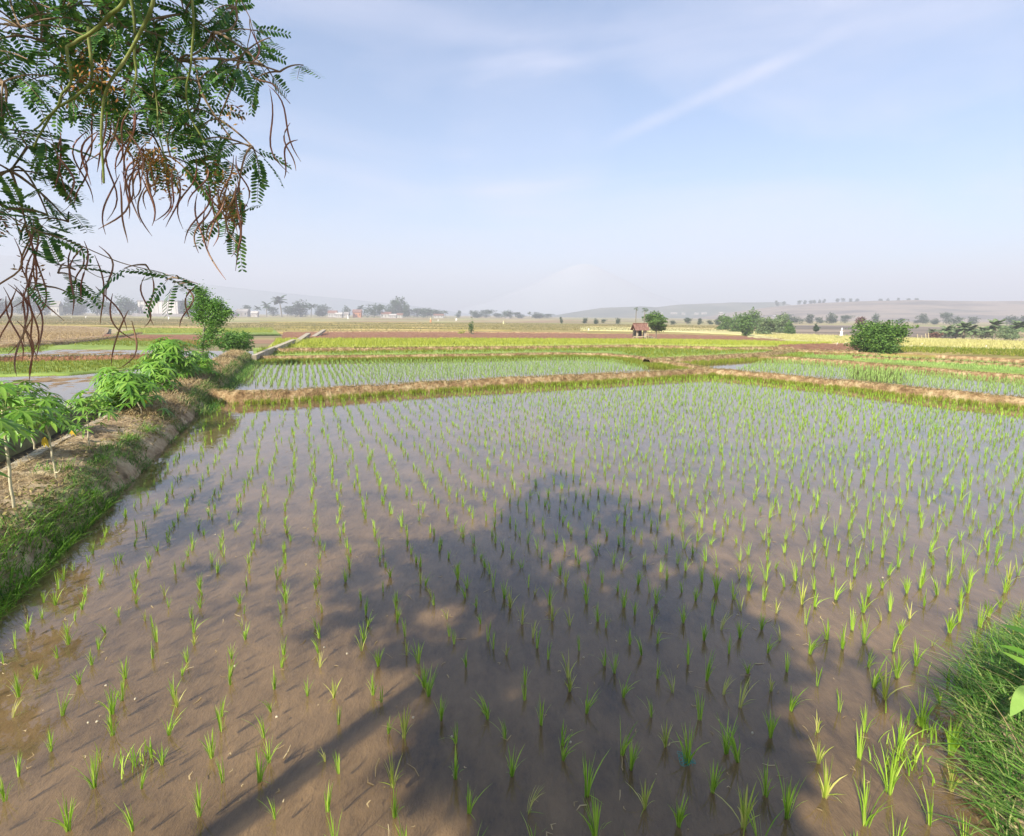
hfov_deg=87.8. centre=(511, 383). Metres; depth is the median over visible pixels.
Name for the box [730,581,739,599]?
rice seedling
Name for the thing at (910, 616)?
rice seedling
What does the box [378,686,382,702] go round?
rice seedling
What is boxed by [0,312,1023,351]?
ground
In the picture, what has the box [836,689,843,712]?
rice seedling
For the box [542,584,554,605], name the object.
rice seedling
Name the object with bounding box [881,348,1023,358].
weedy field
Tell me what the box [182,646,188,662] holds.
rice seedling
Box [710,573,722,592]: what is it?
rice seedling
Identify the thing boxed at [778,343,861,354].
rice field
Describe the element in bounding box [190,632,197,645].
rice seedling
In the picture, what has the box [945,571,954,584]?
rice seedling
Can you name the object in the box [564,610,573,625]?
rice seedling
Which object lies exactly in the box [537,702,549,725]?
rice seedling
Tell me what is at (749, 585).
rice seedling
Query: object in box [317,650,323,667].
rice seedling
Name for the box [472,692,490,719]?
rice seedling
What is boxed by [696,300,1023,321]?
dry hill
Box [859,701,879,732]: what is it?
rice seedling
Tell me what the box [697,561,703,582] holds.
rice seedling
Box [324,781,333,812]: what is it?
rice seedling
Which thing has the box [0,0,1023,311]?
sky
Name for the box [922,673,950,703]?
rice seedling
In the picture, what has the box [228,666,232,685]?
rice seedling
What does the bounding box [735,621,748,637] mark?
rice seedling
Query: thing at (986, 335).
grove shrub
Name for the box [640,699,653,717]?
rice seedling
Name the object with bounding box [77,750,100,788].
rice seedling
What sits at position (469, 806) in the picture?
rice seedling
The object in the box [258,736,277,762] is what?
rice seedling
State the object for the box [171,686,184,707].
rice seedling
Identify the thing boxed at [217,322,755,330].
stubble
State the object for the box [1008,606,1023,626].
rice seedling
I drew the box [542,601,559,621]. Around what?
rice seedling
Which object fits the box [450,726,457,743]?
rice seedling
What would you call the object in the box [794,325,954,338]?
brown flat
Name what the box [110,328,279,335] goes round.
green strip
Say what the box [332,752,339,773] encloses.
rice seedling
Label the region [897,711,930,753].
rice seedling
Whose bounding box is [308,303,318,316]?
distant palm
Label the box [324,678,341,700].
rice seedling
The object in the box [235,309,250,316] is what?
house
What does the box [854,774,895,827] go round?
rice seedling
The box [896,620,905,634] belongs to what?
rice seedling
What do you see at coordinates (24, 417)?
cassava plant
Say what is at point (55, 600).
rice seedling
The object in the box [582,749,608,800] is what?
rice seedling
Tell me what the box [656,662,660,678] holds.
rice seedling
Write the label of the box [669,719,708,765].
rice seedling
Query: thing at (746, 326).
broadleaf tree
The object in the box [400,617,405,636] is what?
rice seedling
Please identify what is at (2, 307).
distant tree
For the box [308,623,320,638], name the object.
rice seedling
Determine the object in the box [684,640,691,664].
rice seedling
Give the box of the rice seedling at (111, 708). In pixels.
[95,686,118,714]
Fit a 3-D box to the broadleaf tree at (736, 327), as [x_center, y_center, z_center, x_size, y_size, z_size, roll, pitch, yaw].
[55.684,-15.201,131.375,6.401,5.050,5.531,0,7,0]
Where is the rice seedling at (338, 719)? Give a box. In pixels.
[336,708,341,724]
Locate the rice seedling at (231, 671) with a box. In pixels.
[226,653,236,675]
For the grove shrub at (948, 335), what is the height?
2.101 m
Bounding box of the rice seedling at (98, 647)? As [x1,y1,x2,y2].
[95,635,105,649]
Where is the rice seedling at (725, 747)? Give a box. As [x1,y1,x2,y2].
[717,712,738,754]
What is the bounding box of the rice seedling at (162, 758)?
[152,743,167,765]
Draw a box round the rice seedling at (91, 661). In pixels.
[86,648,100,665]
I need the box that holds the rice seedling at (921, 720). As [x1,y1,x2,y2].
[903,688,934,727]
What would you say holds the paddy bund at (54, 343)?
on the ground at (262, 341)
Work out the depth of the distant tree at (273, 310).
591.84 m
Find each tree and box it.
[0,0,322,379]
[0,299,15,314]
[4,299,29,314]
[13,292,50,314]
[50,303,69,314]
[64,293,81,314]
[75,299,90,314]
[88,291,107,315]
[92,300,117,314]
[114,295,135,315]
[128,300,136,314]
[179,298,193,315]
[184,283,238,356]
[264,306,279,315]
[282,306,295,315]
[288,299,311,316]
[314,304,329,316]
[342,305,350,315]
[362,303,386,317]
[385,298,399,313]
[388,296,408,316]
[403,302,410,317]
[409,308,428,316]
[418,307,437,317]
[468,317,473,333]
[470,310,482,317]
[480,309,497,317]
[501,310,515,317]
[515,312,525,317]
[531,312,543,317]
[642,310,668,337]
[684,317,692,323]
[714,314,731,329]
[724,312,752,331]
[738,314,753,335]
[743,306,761,330]
[754,316,781,334]
[774,311,789,332]
[783,320,795,333]
[789,316,803,323]
[802,314,814,322]
[813,324,820,333]
[814,317,825,322]
[824,312,837,323]
[840,315,854,322]
[854,316,865,324]
[871,313,878,322]
[894,318,905,323]
[914,313,929,323]
[930,318,938,324]
[939,312,951,323]
[939,324,955,337]
[948,315,965,324]
[951,327,962,337]
[954,321,974,338]
[963,325,980,338]
[966,316,980,323]
[982,319,1008,339]
[1003,315,1020,324]
[1007,320,1023,339]
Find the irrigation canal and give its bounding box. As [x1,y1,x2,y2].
[0,329,325,472]
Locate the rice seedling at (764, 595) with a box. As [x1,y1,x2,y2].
[762,586,768,600]
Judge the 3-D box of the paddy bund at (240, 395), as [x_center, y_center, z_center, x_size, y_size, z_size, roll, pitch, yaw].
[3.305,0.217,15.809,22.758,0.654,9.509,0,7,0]
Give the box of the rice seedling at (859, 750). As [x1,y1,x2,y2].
[853,723,866,759]
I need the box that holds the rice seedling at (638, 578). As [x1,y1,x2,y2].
[635,570,641,584]
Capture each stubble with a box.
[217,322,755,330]
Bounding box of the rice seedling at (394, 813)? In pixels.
[390,780,403,818]
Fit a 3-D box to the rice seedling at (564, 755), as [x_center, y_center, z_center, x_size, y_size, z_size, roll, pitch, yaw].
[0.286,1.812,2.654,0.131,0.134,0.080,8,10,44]
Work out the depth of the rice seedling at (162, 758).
2.61 m
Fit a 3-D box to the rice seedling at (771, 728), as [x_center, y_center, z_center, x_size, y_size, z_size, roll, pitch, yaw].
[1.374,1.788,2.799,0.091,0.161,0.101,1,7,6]
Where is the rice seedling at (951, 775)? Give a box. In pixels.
[935,764,968,791]
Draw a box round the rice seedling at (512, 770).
[505,744,524,777]
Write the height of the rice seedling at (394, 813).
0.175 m
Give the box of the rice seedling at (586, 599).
[581,588,589,603]
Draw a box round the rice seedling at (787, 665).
[784,653,789,672]
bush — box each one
[208,328,254,352]
[844,319,919,354]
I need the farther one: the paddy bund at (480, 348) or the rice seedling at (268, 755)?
the paddy bund at (480, 348)
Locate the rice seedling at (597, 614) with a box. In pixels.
[593,605,601,621]
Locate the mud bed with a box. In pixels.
[0,349,1023,835]
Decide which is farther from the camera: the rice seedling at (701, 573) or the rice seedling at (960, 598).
the rice seedling at (701, 573)
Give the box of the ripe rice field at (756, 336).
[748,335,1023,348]
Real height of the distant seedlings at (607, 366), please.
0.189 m
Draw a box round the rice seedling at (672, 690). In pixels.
[662,672,674,692]
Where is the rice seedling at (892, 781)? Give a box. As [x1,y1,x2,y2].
[862,745,905,795]
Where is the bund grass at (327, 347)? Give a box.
[0,332,1023,403]
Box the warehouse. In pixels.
[137,300,186,315]
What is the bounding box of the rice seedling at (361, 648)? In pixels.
[355,633,365,650]
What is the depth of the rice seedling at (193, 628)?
3.69 m
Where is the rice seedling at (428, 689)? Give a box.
[422,665,437,696]
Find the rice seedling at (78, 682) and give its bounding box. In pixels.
[70,665,85,684]
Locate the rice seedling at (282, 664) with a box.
[279,648,287,667]
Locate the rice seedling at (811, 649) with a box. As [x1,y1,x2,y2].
[808,632,830,654]
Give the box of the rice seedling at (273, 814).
[260,797,279,819]
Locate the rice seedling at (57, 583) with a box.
[54,573,58,588]
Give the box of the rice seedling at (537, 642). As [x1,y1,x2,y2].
[536,628,540,648]
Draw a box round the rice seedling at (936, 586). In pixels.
[929,570,941,594]
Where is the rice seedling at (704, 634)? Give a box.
[701,624,707,640]
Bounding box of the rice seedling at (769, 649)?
[766,634,780,653]
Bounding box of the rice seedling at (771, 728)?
[764,711,779,738]
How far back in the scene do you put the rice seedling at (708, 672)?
3.24 m
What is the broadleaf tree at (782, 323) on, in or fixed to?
on the dry field at (550, 330)
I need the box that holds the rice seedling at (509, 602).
[505,587,516,608]
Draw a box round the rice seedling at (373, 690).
[367,674,376,695]
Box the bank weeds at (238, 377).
[0,350,258,601]
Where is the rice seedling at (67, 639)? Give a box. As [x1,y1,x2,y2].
[61,625,73,644]
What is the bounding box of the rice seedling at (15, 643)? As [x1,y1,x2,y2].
[10,632,17,648]
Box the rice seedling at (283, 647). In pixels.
[280,635,286,655]
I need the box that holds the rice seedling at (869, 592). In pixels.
[866,582,874,596]
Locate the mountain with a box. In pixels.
[0,255,471,315]
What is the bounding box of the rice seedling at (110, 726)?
[104,708,126,735]
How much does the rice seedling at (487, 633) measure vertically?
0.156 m
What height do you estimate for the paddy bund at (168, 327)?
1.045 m
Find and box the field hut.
[630,323,649,338]
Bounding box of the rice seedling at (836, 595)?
[834,584,848,599]
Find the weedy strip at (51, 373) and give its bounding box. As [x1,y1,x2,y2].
[0,360,139,376]
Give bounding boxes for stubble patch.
[0,316,200,325]
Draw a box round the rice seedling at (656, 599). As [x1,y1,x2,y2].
[648,582,661,603]
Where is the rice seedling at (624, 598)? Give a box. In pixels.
[619,583,628,607]
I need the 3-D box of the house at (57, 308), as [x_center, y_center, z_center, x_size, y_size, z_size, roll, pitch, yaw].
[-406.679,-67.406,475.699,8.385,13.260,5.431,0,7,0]
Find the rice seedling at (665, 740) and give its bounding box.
[660,718,678,747]
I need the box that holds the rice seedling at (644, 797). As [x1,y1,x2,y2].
[627,778,655,813]
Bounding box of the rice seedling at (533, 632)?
[531,619,539,638]
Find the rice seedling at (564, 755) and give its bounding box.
[558,730,582,760]
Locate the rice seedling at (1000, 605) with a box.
[992,594,1008,607]
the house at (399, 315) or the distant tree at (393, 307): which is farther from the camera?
the distant tree at (393, 307)
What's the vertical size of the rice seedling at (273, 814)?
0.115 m
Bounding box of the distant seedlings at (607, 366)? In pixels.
[241,354,1023,393]
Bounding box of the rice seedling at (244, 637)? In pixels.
[240,620,250,639]
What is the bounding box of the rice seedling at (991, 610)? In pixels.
[983,598,996,616]
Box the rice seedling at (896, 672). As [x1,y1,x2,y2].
[887,648,909,677]
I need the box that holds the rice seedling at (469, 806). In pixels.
[465,785,489,817]
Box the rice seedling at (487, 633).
[486,623,490,641]
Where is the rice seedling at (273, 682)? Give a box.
[271,668,277,689]
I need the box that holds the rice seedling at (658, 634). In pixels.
[656,629,664,643]
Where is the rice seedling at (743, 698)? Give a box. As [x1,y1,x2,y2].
[738,677,757,708]
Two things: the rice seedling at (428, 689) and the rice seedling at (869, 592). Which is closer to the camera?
the rice seedling at (428, 689)
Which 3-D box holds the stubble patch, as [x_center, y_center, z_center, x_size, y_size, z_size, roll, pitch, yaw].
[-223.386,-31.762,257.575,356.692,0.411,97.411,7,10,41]
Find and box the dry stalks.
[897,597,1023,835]
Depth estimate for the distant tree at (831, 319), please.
308.65 m
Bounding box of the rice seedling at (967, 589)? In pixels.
[959,569,976,593]
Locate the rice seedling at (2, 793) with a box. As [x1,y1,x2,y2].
[0,769,20,802]
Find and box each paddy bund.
[0,321,200,322]
[0,332,141,347]
[0,354,150,361]
[141,326,212,328]
[207,368,1023,406]
[259,322,435,322]
[260,352,709,368]
[267,328,511,330]
[274,324,503,325]
[275,345,793,351]
[290,326,480,327]
[314,331,586,332]
[587,326,717,329]
[642,349,858,362]
[757,356,1023,379]
[854,356,1022,367]
[858,352,1023,361]
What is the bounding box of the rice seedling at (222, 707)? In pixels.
[216,696,225,717]
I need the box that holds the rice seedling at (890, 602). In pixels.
[885,592,893,611]
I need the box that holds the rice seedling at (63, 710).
[56,688,71,716]
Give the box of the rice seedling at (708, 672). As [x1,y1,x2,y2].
[705,650,718,681]
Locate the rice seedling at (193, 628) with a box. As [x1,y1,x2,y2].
[191,617,208,632]
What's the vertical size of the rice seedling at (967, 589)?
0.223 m
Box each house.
[50,301,63,315]
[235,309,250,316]
[250,311,258,316]
[327,310,337,316]
[335,312,342,317]
[343,312,349,317]
[352,309,362,316]
[381,312,391,317]
[397,313,403,317]
[433,314,443,317]
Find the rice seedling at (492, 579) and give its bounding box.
[492,569,496,587]
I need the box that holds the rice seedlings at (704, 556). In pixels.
[70,374,1023,835]
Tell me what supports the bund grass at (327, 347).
on the paddy bund at (54, 343)
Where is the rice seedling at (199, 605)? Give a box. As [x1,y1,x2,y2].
[195,594,205,607]
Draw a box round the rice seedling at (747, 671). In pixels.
[738,657,756,673]
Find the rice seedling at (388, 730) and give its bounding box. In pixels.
[387,717,395,734]
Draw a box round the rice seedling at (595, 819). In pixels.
[581,795,607,835]
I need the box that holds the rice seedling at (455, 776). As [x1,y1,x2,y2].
[450,742,463,779]
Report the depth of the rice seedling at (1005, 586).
4.30 m
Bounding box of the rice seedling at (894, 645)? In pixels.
[885,629,907,652]
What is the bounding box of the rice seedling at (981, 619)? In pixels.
[976,604,989,627]
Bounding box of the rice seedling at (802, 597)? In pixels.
[798,580,821,604]
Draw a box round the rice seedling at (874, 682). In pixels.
[868,656,901,688]
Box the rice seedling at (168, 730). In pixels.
[160,704,183,735]
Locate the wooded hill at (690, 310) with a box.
[552,302,789,317]
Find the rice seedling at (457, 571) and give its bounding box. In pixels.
[453,564,460,579]
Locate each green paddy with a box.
[268,339,785,347]
[782,354,1023,374]
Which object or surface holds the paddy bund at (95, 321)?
on the ground at (262, 341)
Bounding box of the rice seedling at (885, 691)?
[878,663,909,700]
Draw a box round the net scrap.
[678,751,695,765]
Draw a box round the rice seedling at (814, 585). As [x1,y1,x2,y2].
[800,574,815,589]
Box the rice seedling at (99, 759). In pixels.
[91,742,103,765]
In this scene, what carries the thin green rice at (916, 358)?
on the green paddy at (981, 369)
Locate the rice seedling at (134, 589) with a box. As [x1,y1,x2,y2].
[129,581,137,593]
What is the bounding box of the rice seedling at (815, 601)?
[813,587,832,607]
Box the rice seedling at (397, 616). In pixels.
[392,607,399,623]
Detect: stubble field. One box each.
[0,315,202,327]
[580,327,784,335]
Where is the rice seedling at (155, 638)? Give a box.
[149,623,157,642]
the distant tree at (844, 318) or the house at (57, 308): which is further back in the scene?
the house at (57, 308)
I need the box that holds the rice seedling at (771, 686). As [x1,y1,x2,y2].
[767,673,776,694]
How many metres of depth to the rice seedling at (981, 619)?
3.81 m
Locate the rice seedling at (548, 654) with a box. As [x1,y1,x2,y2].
[547,641,551,659]
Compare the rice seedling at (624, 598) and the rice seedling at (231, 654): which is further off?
the rice seedling at (624, 598)
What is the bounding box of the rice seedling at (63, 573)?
[57,566,66,580]
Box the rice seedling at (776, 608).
[774,600,781,613]
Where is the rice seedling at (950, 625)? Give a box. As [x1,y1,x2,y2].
[944,614,959,633]
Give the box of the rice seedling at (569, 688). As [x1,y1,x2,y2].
[563,675,578,692]
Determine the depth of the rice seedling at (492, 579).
4.32 m
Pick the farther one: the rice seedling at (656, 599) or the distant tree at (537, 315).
the distant tree at (537, 315)
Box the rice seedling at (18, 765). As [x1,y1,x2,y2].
[13,749,24,776]
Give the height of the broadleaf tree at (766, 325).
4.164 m
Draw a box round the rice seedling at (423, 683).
[415,659,428,687]
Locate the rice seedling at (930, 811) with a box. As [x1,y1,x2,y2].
[904,774,940,826]
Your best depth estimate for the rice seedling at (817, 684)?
3.20 m
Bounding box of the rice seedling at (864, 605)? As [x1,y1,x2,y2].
[857,590,876,612]
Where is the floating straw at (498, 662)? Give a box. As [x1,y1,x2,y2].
[0,422,1017,835]
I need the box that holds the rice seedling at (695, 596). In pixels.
[693,587,699,600]
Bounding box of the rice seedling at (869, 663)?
[866,649,884,667]
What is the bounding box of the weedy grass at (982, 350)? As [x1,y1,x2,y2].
[900,344,1023,355]
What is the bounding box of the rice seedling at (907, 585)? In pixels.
[901,574,911,593]
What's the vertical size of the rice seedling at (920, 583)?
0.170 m
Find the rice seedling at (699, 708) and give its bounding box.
[695,690,704,720]
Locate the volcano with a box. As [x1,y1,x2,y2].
[455,264,682,315]
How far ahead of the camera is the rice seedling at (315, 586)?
4.28 m
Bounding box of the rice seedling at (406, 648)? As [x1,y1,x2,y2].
[405,639,409,655]
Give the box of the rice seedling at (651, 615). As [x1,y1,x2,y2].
[649,610,658,624]
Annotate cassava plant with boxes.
[0,380,75,448]
[0,384,68,507]
[0,385,36,437]
[0,392,81,478]
[0,400,36,477]
[60,390,124,445]
[76,367,151,421]
[92,371,174,416]
[127,359,187,394]
[137,336,204,392]
[181,350,224,378]
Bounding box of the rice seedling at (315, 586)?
[311,577,320,588]
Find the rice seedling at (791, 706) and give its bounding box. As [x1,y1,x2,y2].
[789,688,809,711]
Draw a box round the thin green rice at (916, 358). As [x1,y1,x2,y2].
[786,351,1023,371]
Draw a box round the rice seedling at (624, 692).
[618,671,633,697]
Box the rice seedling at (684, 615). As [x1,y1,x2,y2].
[678,601,688,623]
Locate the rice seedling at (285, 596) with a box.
[277,586,288,603]
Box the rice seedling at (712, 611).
[711,598,717,615]
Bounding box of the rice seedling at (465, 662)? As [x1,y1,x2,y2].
[461,652,466,666]
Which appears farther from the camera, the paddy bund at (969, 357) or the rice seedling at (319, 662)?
the paddy bund at (969, 357)
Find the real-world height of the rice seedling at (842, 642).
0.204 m
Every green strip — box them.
[0,341,183,353]
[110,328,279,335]
[253,346,769,357]
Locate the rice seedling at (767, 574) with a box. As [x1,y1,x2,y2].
[756,561,772,580]
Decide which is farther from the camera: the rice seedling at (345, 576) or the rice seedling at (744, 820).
the rice seedling at (345, 576)
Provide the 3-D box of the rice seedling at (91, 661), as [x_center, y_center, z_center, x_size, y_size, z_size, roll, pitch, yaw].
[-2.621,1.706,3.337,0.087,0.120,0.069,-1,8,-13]
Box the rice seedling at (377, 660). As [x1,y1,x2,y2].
[371,648,384,666]
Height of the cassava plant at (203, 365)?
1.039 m
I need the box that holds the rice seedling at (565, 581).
[558,571,568,588]
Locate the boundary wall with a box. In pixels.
[132,313,182,316]
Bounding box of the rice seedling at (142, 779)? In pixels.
[137,761,148,788]
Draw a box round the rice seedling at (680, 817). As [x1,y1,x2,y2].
[670,794,690,827]
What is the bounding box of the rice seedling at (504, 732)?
[486,719,506,737]
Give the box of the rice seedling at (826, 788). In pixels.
[807,753,847,802]
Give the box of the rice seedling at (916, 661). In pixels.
[912,638,928,665]
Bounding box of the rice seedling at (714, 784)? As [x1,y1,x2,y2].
[707,759,723,793]
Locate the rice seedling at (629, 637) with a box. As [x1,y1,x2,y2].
[625,629,631,644]
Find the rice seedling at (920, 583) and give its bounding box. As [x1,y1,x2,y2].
[916,569,930,588]
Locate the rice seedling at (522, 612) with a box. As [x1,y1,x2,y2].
[516,604,529,624]
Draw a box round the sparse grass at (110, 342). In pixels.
[0,337,200,352]
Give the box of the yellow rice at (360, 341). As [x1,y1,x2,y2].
[272,336,841,346]
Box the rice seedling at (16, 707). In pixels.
[12,694,24,717]
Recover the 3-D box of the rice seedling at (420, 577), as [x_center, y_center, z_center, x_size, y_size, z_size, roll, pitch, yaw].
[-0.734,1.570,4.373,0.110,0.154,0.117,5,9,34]
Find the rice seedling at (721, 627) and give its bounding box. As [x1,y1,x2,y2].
[720,610,731,630]
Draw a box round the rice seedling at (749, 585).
[745,568,758,590]
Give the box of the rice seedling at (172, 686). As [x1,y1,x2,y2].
[167,678,180,698]
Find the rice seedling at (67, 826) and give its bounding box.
[45,793,75,832]
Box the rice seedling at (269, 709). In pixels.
[259,700,274,712]
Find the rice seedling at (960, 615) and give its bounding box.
[957,597,966,621]
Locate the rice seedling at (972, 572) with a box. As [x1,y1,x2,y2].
[967,562,978,581]
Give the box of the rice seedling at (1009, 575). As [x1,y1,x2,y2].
[1005,562,1018,582]
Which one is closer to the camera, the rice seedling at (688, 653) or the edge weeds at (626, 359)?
the rice seedling at (688, 653)
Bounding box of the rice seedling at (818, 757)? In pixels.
[809,737,833,764]
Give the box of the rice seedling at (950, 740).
[943,715,973,756]
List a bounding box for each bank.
[0,350,249,623]
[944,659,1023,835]
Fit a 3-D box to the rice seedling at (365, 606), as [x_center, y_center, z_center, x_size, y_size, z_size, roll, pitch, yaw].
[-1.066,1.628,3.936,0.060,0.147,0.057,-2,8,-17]
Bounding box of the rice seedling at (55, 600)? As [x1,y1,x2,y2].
[50,588,63,605]
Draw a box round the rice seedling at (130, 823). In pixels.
[118,804,140,831]
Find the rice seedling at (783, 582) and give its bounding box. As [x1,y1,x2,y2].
[780,569,786,586]
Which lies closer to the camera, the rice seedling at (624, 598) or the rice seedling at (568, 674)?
the rice seedling at (568, 674)
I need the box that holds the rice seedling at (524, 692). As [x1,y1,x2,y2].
[521,681,526,700]
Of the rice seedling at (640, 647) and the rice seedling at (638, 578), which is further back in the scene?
the rice seedling at (638, 578)
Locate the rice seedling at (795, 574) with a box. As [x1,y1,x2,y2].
[780,559,797,580]
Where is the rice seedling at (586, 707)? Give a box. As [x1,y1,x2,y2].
[580,688,597,713]
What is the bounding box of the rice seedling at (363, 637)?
[358,621,368,642]
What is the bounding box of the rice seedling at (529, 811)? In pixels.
[527,784,543,813]
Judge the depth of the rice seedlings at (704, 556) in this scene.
7.91 m
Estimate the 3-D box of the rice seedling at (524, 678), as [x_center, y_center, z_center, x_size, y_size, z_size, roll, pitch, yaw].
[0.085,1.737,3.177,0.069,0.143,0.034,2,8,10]
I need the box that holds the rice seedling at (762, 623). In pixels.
[758,612,769,629]
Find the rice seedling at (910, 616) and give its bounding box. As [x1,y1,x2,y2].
[906,604,916,618]
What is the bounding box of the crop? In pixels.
[116,327,272,332]
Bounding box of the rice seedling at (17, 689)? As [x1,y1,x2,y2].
[9,671,34,697]
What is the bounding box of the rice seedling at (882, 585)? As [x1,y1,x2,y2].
[878,577,889,587]
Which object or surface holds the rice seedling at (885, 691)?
on the paddy water
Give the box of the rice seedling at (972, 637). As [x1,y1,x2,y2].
[967,628,978,646]
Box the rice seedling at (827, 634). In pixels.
[819,620,830,639]
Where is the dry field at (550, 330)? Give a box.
[219,323,785,335]
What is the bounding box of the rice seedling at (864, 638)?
[858,615,877,643]
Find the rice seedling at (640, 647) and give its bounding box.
[634,635,641,655]
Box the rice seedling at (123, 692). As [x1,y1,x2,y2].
[112,678,126,701]
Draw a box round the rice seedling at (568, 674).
[559,649,576,678]
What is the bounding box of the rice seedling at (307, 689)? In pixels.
[303,679,314,695]
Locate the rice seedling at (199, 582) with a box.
[196,573,202,588]
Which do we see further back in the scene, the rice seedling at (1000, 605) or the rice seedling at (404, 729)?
the rice seedling at (1000, 605)
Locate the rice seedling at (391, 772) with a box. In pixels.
[381,753,401,787]
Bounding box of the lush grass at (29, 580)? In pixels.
[0,422,169,620]
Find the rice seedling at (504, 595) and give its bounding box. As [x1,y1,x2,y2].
[500,580,507,598]
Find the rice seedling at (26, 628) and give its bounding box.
[20,615,32,631]
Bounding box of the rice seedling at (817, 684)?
[816,666,822,685]
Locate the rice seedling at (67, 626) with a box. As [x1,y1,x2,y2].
[63,618,72,632]
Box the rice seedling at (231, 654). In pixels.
[226,643,236,659]
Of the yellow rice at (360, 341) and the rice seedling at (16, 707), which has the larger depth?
the yellow rice at (360, 341)
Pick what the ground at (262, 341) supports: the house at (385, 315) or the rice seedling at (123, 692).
the house at (385, 315)
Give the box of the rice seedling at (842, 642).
[835,623,846,648]
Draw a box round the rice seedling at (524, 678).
[522,667,530,682]
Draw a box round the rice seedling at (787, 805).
[775,763,806,819]
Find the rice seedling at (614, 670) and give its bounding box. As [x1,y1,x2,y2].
[606,652,618,673]
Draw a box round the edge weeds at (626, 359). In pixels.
[208,351,1023,408]
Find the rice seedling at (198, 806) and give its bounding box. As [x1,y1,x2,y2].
[189,778,208,816]
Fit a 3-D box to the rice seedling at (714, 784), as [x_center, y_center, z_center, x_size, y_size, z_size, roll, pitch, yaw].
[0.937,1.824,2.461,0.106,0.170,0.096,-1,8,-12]
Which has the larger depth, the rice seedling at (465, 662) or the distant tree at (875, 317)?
the distant tree at (875, 317)
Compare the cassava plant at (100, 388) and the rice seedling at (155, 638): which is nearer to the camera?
the rice seedling at (155, 638)
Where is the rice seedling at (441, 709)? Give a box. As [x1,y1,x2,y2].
[435,693,446,720]
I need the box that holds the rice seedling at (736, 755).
[714,717,748,762]
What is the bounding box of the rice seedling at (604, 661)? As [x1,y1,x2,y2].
[589,649,606,665]
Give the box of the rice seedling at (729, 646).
[727,634,731,653]
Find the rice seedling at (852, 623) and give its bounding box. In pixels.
[849,609,856,630]
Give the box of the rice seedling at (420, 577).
[419,569,422,584]
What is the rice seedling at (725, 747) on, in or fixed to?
on the paddy water
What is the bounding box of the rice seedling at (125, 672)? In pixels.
[118,656,129,679]
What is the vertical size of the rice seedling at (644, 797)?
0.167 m
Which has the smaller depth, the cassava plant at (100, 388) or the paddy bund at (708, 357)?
the cassava plant at (100, 388)
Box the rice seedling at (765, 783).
[756,759,773,797]
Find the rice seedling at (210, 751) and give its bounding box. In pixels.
[200,730,217,758]
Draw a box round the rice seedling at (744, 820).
[711,783,760,835]
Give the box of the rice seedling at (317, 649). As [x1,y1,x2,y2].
[310,637,319,653]
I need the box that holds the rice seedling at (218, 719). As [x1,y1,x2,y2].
[214,708,227,731]
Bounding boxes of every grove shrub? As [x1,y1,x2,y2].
[926,332,943,337]
[935,328,971,337]
[961,329,1001,338]
[991,326,1022,339]
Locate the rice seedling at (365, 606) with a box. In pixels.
[364,597,368,614]
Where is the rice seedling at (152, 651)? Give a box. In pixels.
[150,644,155,658]
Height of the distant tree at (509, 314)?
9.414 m
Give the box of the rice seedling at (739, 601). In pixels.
[730,590,743,611]
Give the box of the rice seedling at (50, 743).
[38,725,56,751]
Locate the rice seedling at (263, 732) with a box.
[245,715,267,738]
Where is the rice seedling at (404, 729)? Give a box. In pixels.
[383,704,410,739]
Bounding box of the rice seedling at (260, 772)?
[254,743,280,782]
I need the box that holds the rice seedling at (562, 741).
[561,720,582,747]
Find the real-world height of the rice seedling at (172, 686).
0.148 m
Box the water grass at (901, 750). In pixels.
[113,621,1015,785]
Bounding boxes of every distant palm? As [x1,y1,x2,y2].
[260,301,271,316]
[271,295,288,316]
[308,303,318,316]
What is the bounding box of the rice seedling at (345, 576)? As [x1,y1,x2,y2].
[340,566,347,581]
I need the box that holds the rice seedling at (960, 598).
[956,588,967,603]
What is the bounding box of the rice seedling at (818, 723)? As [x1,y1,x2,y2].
[808,709,823,734]
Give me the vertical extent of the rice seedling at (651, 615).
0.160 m
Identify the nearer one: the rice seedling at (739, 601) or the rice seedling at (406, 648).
the rice seedling at (406, 648)
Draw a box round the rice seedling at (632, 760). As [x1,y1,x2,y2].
[622,742,641,770]
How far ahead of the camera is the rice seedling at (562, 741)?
2.74 m
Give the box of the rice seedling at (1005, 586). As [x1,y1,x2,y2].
[1001,574,1014,592]
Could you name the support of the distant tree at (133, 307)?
on the ground at (262, 341)
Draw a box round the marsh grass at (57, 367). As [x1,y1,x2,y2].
[0,358,147,373]
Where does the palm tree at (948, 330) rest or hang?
on the brown flat
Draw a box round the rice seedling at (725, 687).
[722,674,734,695]
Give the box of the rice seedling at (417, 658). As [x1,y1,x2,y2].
[408,639,423,663]
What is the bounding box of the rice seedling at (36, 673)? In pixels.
[29,664,41,679]
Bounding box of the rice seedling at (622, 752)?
[620,721,637,756]
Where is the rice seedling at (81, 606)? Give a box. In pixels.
[75,595,86,609]
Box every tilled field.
[0,325,108,343]
[90,333,223,344]
[282,332,586,338]
[580,333,784,340]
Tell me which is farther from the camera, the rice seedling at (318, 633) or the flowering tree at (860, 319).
the flowering tree at (860, 319)
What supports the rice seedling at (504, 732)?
on the paddy water
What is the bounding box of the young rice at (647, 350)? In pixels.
[256,344,780,356]
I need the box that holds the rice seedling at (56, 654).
[51,645,57,658]
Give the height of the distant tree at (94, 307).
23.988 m
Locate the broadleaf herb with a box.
[999,624,1023,715]
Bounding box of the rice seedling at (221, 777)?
[215,757,224,782]

